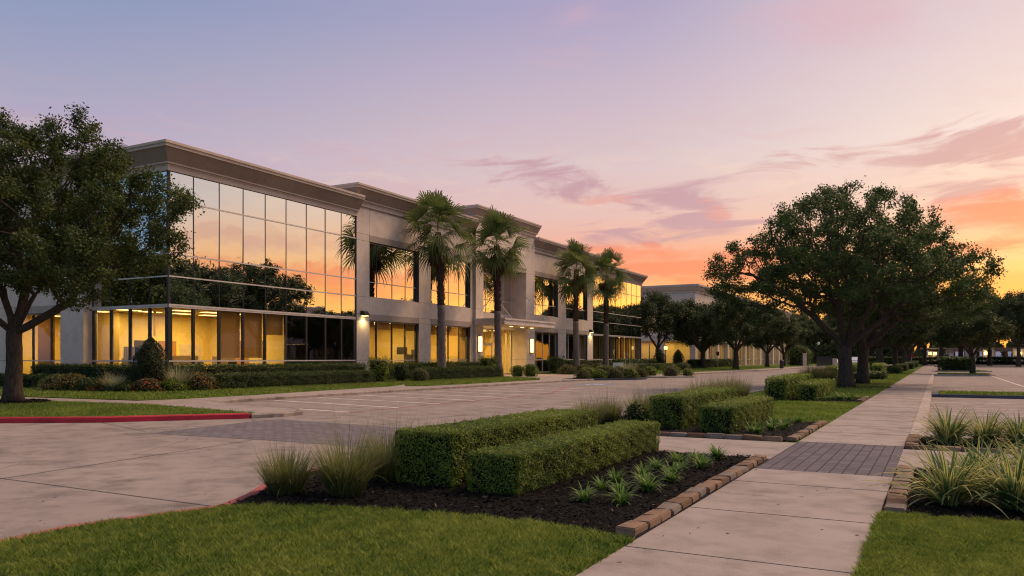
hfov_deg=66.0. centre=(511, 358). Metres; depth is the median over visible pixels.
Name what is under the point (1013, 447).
striped strap plant
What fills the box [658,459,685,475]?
strap leaf plant
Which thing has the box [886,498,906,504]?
edging stone
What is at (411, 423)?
ornamental grass
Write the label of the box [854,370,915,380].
grass
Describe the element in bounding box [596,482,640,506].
strap leaf plant
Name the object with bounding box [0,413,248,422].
kerb
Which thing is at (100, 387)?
flowering plant
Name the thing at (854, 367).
hedge
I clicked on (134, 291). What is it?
window
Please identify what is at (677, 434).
edging stone
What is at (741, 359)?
window
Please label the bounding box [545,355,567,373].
shrub
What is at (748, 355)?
office building
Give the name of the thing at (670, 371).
shrub
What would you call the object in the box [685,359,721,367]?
hedge
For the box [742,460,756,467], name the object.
edging stone
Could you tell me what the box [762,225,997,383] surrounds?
oak tree
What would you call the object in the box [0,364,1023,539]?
pavement
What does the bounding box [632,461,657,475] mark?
strap leaf plant
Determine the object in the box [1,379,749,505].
pavement joints
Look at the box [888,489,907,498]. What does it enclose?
edging stone
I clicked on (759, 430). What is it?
strap leaf plant
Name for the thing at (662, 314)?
oak tree
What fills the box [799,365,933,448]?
sidewalk
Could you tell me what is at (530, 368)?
shrub
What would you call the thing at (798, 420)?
strap leaf plant
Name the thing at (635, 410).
shrub
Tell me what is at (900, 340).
oak tree
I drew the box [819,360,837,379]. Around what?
ornamental grass
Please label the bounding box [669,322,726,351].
oak tree
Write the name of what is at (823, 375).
ornamental grass
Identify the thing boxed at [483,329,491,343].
window
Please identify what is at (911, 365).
hedge
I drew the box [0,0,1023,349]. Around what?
sky
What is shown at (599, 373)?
shrub
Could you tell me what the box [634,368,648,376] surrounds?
shrub
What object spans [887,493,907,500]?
edging stone
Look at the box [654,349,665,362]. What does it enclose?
topiary shrub
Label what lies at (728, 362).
hedge
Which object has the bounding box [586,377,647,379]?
kerb
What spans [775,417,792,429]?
strap leaf plant
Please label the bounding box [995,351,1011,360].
window
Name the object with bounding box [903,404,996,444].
striped strap plant
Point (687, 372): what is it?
shrub
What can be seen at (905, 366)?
hedge
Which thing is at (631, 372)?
shrub
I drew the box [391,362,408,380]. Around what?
shrub
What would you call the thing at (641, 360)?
hedge
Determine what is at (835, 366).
hedge
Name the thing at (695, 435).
edging stone
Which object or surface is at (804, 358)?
stone pillar
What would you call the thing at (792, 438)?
edging stone
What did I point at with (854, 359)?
parked car
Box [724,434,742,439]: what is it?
edging stone
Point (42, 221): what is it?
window
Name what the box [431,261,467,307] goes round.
window
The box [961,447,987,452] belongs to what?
edging stone
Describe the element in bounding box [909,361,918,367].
hedge
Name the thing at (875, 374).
hedge
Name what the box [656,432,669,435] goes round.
edging stone
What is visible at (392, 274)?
window
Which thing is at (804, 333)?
oak tree
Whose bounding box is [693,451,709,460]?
strap leaf plant
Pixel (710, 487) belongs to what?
edging stone
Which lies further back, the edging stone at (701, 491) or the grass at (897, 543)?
the edging stone at (701, 491)
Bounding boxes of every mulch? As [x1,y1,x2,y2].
[233,451,746,536]
[598,414,813,441]
[782,397,856,401]
[832,385,890,388]
[908,469,1023,521]
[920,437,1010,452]
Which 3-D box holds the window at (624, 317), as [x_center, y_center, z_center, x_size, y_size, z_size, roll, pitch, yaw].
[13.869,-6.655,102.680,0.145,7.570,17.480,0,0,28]
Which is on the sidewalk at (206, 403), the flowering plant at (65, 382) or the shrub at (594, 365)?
the shrub at (594, 365)
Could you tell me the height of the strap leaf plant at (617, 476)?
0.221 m
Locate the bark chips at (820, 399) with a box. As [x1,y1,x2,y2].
[787,396,861,401]
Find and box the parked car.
[852,357,857,363]
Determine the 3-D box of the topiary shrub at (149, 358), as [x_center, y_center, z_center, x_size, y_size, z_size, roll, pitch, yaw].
[-17.181,0.275,37.617,1.827,2.650,1.842,0,0,28]
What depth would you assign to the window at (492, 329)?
78.93 m
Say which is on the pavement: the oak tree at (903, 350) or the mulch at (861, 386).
the mulch at (861, 386)
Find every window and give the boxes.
[20,221,58,284]
[23,313,59,373]
[92,171,167,308]
[92,306,167,366]
[169,171,355,317]
[169,306,355,374]
[369,243,415,301]
[369,321,415,362]
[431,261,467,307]
[431,325,467,362]
[483,269,510,315]
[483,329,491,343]
[492,329,510,373]
[535,276,555,316]
[535,332,555,372]
[566,284,584,319]
[566,334,584,363]
[593,277,640,337]
[593,335,640,363]
[739,347,742,364]
[774,347,775,363]
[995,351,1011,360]
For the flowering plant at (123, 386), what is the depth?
36.10 m
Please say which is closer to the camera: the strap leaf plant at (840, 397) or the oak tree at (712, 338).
the strap leaf plant at (840, 397)
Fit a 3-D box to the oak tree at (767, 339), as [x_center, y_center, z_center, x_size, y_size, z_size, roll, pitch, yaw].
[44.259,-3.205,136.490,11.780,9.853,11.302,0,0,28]
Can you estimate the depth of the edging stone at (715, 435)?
15.75 m
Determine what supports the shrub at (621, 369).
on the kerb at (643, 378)
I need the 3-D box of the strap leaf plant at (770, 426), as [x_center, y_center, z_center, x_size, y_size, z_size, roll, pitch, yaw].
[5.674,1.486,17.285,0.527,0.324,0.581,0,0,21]
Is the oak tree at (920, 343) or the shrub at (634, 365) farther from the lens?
the oak tree at (920, 343)
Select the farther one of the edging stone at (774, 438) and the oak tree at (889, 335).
the oak tree at (889, 335)
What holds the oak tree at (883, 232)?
on the grass at (871, 392)
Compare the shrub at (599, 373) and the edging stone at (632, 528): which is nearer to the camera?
the edging stone at (632, 528)
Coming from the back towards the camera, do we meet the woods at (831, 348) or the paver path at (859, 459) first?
the woods at (831, 348)
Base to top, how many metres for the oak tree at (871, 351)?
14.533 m
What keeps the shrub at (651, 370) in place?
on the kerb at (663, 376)
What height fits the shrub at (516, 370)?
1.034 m
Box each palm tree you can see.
[397,189,482,367]
[458,204,533,375]
[552,238,601,371]
[583,247,632,365]
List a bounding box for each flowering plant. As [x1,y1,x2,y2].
[32,373,66,390]
[45,372,89,390]
[68,376,102,391]
[87,379,109,391]
[103,380,136,391]
[128,376,168,391]
[158,377,191,390]
[182,370,224,390]
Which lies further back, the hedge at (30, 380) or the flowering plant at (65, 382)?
the hedge at (30, 380)
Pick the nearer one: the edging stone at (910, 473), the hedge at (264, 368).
the edging stone at (910, 473)
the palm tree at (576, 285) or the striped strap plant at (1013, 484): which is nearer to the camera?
the striped strap plant at (1013, 484)
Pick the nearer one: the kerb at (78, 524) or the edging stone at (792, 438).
the kerb at (78, 524)
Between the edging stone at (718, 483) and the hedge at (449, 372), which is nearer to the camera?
the edging stone at (718, 483)
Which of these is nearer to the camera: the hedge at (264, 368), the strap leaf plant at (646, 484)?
the strap leaf plant at (646, 484)
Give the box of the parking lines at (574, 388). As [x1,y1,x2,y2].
[274,376,1023,435]
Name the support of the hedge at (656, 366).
on the sidewalk at (206, 403)
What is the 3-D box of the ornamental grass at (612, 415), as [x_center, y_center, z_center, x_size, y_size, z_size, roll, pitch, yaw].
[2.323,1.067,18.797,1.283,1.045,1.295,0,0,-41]
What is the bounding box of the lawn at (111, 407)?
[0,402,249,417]
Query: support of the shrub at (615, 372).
on the mulch
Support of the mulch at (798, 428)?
on the pavement
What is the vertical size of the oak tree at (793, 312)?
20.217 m
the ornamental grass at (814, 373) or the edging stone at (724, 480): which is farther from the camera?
the ornamental grass at (814, 373)
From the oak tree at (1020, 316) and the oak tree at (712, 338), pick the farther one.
the oak tree at (1020, 316)
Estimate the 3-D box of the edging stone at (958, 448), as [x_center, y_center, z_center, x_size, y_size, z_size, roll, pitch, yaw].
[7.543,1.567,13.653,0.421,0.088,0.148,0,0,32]
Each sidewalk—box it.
[0,364,815,413]
[576,468,892,575]
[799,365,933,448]
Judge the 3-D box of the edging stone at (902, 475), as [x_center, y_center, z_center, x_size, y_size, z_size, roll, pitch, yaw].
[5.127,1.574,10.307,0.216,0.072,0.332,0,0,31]
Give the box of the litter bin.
[779,360,783,367]
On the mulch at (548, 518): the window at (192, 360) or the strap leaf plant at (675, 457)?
the strap leaf plant at (675, 457)
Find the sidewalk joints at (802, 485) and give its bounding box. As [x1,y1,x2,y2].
[627,368,929,573]
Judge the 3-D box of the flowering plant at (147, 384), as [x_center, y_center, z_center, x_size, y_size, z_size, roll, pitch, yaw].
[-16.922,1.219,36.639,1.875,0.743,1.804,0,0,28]
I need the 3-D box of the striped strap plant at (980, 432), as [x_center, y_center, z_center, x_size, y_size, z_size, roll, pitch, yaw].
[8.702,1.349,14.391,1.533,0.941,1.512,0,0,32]
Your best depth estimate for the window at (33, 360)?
48.90 m
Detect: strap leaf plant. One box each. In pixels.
[569,481,596,501]
[589,475,613,489]
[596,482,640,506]
[606,476,629,491]
[607,467,627,482]
[626,470,666,492]
[631,468,655,481]
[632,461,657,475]
[644,456,668,469]
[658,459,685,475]
[658,467,682,482]
[663,449,691,463]
[675,459,690,469]
[682,449,699,459]
[689,451,713,468]
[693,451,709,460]
[704,442,731,458]
[744,421,758,431]
[749,425,764,433]
[754,420,765,427]
[763,420,781,430]
[766,414,778,425]
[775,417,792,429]
[792,413,804,422]
[833,393,845,399]
[844,393,855,399]
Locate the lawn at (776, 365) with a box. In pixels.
[537,364,815,373]
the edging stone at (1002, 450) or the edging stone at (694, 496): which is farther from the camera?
the edging stone at (1002, 450)
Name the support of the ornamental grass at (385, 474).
on the mulch at (548, 518)
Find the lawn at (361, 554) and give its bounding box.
[28,517,610,575]
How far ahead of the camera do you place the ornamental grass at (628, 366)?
64.12 m
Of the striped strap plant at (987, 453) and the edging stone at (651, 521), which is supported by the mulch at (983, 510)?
the striped strap plant at (987, 453)
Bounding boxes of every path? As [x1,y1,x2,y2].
[656,436,794,464]
[756,442,903,476]
[896,449,1013,470]
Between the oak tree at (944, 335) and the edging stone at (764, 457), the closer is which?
the edging stone at (764, 457)
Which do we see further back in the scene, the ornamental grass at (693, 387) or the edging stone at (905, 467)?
the ornamental grass at (693, 387)
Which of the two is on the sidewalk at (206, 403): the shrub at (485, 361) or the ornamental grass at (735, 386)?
the shrub at (485, 361)
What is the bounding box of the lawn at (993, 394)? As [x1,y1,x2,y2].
[944,393,1023,395]
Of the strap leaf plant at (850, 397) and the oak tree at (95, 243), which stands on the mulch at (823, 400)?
the strap leaf plant at (850, 397)
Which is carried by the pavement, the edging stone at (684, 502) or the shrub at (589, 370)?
the edging stone at (684, 502)
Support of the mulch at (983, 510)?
on the pavement
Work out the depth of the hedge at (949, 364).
99.08 m
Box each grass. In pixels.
[0,501,636,575]
[96,366,130,390]
[162,359,198,387]
[241,425,322,496]
[285,405,401,497]
[345,409,429,482]
[386,411,451,432]
[569,388,613,424]
[588,385,627,424]
[615,358,638,370]
[615,380,659,420]
[648,378,679,403]
[677,370,717,390]
[698,371,732,387]
[708,366,750,396]
[724,371,759,396]
[748,380,898,397]
[770,399,862,422]
[797,356,825,379]
[805,359,832,379]
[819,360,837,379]
[848,509,1023,575]
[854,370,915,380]
[937,370,986,370]
[937,372,989,374]
[938,390,1023,394]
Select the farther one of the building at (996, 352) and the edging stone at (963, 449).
the building at (996, 352)
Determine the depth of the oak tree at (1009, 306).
152.58 m
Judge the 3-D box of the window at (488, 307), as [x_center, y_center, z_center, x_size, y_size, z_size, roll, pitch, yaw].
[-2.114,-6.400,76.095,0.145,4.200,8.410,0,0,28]
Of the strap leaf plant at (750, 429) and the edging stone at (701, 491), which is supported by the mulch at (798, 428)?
the strap leaf plant at (750, 429)
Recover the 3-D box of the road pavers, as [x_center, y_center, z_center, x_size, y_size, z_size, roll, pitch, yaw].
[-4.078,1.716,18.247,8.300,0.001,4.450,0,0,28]
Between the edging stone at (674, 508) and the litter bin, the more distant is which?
the litter bin
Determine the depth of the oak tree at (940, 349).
166.50 m
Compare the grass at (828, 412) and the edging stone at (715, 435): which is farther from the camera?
the grass at (828, 412)
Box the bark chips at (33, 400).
[0,398,51,402]
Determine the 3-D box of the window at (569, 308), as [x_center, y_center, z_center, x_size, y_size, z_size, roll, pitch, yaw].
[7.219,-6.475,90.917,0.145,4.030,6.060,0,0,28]
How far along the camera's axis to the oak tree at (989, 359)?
177.78 m
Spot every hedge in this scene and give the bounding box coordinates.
[0,373,71,387]
[30,363,170,381]
[171,362,366,377]
[207,369,375,388]
[385,361,481,379]
[394,406,597,488]
[410,365,503,379]
[465,419,660,495]
[562,360,612,366]
[612,358,657,366]
[630,363,678,369]
[648,386,736,428]
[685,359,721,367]
[697,395,774,433]
[716,358,732,366]
[764,372,812,399]
[795,378,835,400]
[825,364,837,381]
[852,363,869,371]
[853,370,887,379]
[868,356,1023,364]
[868,361,883,370]
[871,362,886,375]
[887,365,903,373]
[896,363,908,370]
[904,362,914,368]
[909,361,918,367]
[937,356,975,370]
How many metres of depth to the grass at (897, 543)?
6.53 m
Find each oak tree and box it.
[0,102,204,401]
[641,288,695,353]
[664,297,744,367]
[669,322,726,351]
[687,295,792,369]
[701,175,1007,386]
[738,314,800,366]
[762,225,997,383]
[767,321,815,365]
[789,307,809,319]
[790,314,823,346]
[798,318,839,345]
[820,285,940,362]
[823,314,857,341]
[856,338,878,360]
[857,309,942,364]
[866,326,925,362]
[884,336,934,361]
[920,302,1020,373]
[922,342,928,364]
[935,297,990,362]
[935,300,970,365]
[971,293,1002,365]
[984,289,1023,366]
[1004,295,1023,344]
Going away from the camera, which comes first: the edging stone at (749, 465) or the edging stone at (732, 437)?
the edging stone at (749, 465)
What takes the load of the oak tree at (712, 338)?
on the lawn at (776, 365)
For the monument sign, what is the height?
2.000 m
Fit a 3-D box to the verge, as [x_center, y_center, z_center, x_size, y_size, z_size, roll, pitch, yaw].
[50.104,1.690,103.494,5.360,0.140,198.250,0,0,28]
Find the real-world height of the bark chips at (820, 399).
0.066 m
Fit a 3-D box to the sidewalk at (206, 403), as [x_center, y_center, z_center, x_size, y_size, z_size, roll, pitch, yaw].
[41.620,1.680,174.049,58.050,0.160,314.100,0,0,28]
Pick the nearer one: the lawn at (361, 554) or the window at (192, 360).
the lawn at (361, 554)
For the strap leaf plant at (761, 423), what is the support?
on the mulch at (798, 428)
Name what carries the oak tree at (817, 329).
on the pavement
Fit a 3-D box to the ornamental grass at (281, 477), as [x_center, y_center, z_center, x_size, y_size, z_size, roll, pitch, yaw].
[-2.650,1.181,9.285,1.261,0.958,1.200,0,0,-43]
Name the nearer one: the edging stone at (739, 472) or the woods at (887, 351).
the edging stone at (739, 472)
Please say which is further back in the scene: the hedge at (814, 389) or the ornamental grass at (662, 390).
the hedge at (814, 389)
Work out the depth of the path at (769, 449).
14.30 m
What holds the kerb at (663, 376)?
on the pavement
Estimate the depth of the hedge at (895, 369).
79.50 m
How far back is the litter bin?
122.50 m
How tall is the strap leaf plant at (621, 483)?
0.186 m
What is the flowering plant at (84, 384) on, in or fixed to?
on the mulch
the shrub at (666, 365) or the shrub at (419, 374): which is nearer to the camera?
the shrub at (419, 374)
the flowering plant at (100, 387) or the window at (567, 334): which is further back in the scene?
the window at (567, 334)
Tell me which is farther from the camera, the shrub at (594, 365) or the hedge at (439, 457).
the shrub at (594, 365)
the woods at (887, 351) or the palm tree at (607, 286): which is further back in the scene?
the woods at (887, 351)
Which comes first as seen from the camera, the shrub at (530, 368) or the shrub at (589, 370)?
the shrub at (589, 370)
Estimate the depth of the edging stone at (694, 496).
8.83 m
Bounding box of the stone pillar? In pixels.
[802,353,806,365]
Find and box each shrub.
[129,336,170,381]
[364,355,393,381]
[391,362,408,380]
[408,368,429,380]
[477,354,498,366]
[509,365,525,376]
[522,363,539,376]
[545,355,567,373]
[556,364,577,374]
[573,369,590,377]
[575,364,591,373]
[581,367,594,377]
[589,362,603,367]
[591,369,607,377]
[598,364,611,375]
[606,367,624,377]
[608,366,628,377]
[619,399,648,421]
[623,367,639,377]
[626,363,640,368]
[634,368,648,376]
[644,366,658,375]
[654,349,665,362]
[660,363,679,369]
[663,366,680,375]
[672,349,685,362]
[675,362,692,369]
[681,368,695,375]
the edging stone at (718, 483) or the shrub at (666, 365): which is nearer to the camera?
the edging stone at (718, 483)
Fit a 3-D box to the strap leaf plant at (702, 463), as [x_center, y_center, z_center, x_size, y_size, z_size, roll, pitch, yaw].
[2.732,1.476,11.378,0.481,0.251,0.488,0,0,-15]
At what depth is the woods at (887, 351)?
288.20 m
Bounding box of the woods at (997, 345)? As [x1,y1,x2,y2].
[906,338,1004,360]
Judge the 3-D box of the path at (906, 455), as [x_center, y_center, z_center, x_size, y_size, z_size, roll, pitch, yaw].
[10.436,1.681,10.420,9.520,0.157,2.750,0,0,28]
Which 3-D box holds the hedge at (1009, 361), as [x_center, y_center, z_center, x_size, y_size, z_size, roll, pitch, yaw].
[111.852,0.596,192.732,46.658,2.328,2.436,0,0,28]
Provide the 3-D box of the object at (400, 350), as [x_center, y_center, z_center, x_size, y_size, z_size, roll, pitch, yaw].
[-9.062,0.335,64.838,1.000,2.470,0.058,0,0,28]
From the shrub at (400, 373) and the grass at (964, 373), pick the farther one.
the grass at (964, 373)
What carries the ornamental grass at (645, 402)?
on the mulch at (798, 428)
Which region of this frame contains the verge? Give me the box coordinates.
[667,365,924,442]
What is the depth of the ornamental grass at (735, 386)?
27.88 m
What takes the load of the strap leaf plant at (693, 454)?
on the mulch at (548, 518)
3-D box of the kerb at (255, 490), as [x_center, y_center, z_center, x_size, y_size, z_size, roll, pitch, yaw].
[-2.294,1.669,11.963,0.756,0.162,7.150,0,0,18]
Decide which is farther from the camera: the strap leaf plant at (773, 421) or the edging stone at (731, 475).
the strap leaf plant at (773, 421)
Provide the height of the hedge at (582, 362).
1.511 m
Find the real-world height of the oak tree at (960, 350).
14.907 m
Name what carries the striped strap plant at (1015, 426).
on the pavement
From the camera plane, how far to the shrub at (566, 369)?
77.03 m
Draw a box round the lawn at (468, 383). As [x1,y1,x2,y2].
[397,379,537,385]
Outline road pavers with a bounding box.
[152,419,414,446]
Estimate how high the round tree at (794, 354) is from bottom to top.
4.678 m
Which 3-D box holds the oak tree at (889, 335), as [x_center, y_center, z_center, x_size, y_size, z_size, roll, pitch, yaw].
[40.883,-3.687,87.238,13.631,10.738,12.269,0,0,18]
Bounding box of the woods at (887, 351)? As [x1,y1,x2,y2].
[792,336,1023,360]
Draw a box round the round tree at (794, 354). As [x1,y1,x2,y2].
[785,345,813,365]
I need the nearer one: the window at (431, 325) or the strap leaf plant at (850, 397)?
the strap leaf plant at (850, 397)
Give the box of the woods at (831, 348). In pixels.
[799,332,839,363]
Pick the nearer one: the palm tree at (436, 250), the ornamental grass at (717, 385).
the ornamental grass at (717, 385)
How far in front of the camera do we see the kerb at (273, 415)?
36.23 m
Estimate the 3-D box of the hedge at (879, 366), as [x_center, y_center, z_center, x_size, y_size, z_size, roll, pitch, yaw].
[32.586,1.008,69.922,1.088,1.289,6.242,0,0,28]
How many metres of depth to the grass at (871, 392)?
39.60 m
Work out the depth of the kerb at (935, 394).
33.94 m
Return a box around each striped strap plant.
[861,433,1023,517]
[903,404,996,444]
[914,434,1023,492]
[930,436,1023,511]
[945,407,1022,445]
[978,411,1023,447]
[980,430,1023,474]
[998,429,1023,466]
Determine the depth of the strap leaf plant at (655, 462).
11.13 m
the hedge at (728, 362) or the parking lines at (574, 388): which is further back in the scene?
the hedge at (728, 362)
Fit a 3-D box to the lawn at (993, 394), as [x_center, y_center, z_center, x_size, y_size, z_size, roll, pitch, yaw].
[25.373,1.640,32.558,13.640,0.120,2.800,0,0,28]
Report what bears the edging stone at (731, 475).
on the pavement
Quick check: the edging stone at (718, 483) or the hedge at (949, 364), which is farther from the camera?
the hedge at (949, 364)
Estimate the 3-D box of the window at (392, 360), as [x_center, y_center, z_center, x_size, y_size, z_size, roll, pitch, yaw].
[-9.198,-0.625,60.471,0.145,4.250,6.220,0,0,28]
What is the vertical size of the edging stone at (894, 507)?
0.077 m
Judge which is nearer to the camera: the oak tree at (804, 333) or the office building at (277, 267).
the office building at (277, 267)
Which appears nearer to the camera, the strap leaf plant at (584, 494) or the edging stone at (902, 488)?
the strap leaf plant at (584, 494)
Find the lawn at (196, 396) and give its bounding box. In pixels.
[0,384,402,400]
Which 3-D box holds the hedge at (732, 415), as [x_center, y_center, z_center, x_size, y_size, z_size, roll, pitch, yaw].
[5.407,1.276,18.735,0.858,0.688,4.772,0,0,28]
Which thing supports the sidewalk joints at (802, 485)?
on the sidewalk at (889, 428)
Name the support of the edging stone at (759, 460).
on the pavement
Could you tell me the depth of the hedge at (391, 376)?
58.89 m
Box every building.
[0,139,647,377]
[641,284,791,365]
[920,347,1023,360]
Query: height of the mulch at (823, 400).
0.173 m
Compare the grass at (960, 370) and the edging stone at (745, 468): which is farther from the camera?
the grass at (960, 370)
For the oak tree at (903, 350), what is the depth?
130.46 m
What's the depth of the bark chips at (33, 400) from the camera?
28.43 m
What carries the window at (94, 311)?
in the office building at (277, 267)
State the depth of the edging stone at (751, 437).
15.41 m
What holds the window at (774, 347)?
in the office building at (748, 355)
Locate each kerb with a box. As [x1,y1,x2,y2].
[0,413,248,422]
[0,504,224,540]
[213,366,822,418]
[220,467,318,504]
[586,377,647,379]
[647,375,695,377]
[909,373,933,444]
[931,392,1023,398]
[934,373,994,375]
[935,370,991,371]
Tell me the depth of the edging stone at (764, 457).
12.31 m
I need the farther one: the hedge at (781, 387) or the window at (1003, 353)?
the window at (1003, 353)
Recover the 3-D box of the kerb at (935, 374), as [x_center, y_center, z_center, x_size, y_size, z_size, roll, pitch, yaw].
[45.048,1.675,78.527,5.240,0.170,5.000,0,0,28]
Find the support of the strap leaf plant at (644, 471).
on the mulch at (548, 518)
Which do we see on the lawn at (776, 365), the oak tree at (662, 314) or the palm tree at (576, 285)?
the palm tree at (576, 285)
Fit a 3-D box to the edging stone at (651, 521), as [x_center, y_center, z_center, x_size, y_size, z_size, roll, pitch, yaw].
[1.286,1.564,7.564,0.206,0.082,0.352,0,0,28]
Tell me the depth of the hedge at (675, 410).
17.89 m
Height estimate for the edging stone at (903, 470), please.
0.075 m
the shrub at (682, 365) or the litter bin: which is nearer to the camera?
the shrub at (682, 365)
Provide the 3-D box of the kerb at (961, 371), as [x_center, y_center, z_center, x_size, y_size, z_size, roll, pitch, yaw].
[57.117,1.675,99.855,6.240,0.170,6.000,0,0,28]
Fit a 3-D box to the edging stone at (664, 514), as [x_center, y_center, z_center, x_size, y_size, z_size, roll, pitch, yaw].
[1.453,1.573,7.895,0.202,0.079,0.354,0,0,28]
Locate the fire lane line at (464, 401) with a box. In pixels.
[346,385,571,412]
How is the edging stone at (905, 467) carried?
on the pavement
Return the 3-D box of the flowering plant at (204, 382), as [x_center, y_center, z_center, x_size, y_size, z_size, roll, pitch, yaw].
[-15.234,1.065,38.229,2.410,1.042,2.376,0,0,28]
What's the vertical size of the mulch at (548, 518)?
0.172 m
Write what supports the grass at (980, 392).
on the lawn at (993, 394)
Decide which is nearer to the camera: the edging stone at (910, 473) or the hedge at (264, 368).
the edging stone at (910, 473)
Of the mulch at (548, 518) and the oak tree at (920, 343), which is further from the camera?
the oak tree at (920, 343)
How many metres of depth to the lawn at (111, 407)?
23.49 m
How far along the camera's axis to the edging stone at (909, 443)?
14.10 m
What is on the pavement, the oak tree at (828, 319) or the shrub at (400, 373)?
the oak tree at (828, 319)
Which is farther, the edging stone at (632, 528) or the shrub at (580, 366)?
the shrub at (580, 366)
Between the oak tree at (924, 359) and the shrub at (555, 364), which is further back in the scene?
the oak tree at (924, 359)
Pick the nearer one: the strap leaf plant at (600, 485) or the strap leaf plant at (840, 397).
the strap leaf plant at (600, 485)
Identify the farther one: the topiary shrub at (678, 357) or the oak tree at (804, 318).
the oak tree at (804, 318)
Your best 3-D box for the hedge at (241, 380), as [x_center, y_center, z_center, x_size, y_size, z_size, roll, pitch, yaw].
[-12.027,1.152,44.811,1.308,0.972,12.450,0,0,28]
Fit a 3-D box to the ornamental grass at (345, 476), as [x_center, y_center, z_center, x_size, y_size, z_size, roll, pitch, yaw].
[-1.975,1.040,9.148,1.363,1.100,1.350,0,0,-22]
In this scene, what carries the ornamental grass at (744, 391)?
on the mulch at (798, 428)
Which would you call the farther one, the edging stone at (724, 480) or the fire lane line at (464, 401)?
the fire lane line at (464, 401)
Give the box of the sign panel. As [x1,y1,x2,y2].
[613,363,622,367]
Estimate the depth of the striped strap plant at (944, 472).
8.42 m
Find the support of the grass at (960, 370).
on the lawn
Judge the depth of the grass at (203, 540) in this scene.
6.63 m
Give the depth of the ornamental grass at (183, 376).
37.38 m
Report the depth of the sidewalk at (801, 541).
7.28 m
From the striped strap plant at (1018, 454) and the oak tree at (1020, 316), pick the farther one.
the oak tree at (1020, 316)
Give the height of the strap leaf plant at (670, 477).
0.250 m
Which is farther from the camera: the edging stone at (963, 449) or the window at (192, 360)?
the window at (192, 360)
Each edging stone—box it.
[615,520,647,536]
[634,515,660,528]
[643,509,670,522]
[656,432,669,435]
[656,502,681,515]
[666,497,691,509]
[669,432,686,436]
[677,492,698,503]
[685,487,705,498]
[686,433,704,437]
[695,483,715,493]
[703,479,722,489]
[705,433,724,438]
[708,476,728,484]
[717,472,736,480]
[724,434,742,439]
[724,469,742,477]
[729,465,748,472]
[736,462,752,469]
[742,434,762,440]
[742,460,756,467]
[745,457,762,464]
[752,454,766,461]
[763,436,782,441]
[786,435,798,440]
[884,502,906,512]
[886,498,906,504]
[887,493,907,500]
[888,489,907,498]
[890,481,909,487]
[891,485,910,494]
[893,477,910,485]
[895,469,913,473]
[895,472,913,475]
[895,474,913,480]
[897,465,913,468]
[905,445,931,449]
[906,442,918,444]
[934,445,961,451]
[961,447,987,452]
[991,448,1016,454]
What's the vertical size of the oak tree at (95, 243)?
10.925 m
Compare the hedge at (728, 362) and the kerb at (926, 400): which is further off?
the hedge at (728, 362)
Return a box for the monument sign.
[816,356,836,365]
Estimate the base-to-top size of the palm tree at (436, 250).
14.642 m
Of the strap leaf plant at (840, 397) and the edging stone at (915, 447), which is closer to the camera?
the edging stone at (915, 447)
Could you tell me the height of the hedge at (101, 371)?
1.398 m
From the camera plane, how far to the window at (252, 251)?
48.45 m
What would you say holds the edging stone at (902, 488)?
on the pavement
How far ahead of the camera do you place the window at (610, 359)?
103.38 m
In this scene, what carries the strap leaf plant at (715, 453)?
on the mulch at (548, 518)
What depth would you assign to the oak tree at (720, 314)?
105.75 m
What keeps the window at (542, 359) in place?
in the office building at (277, 267)
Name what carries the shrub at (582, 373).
on the mulch
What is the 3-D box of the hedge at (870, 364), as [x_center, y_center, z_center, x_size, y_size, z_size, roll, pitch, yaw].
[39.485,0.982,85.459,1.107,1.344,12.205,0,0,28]
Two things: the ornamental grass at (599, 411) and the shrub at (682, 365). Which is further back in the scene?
the shrub at (682, 365)
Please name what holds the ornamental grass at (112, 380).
on the mulch
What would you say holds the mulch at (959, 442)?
on the pavement

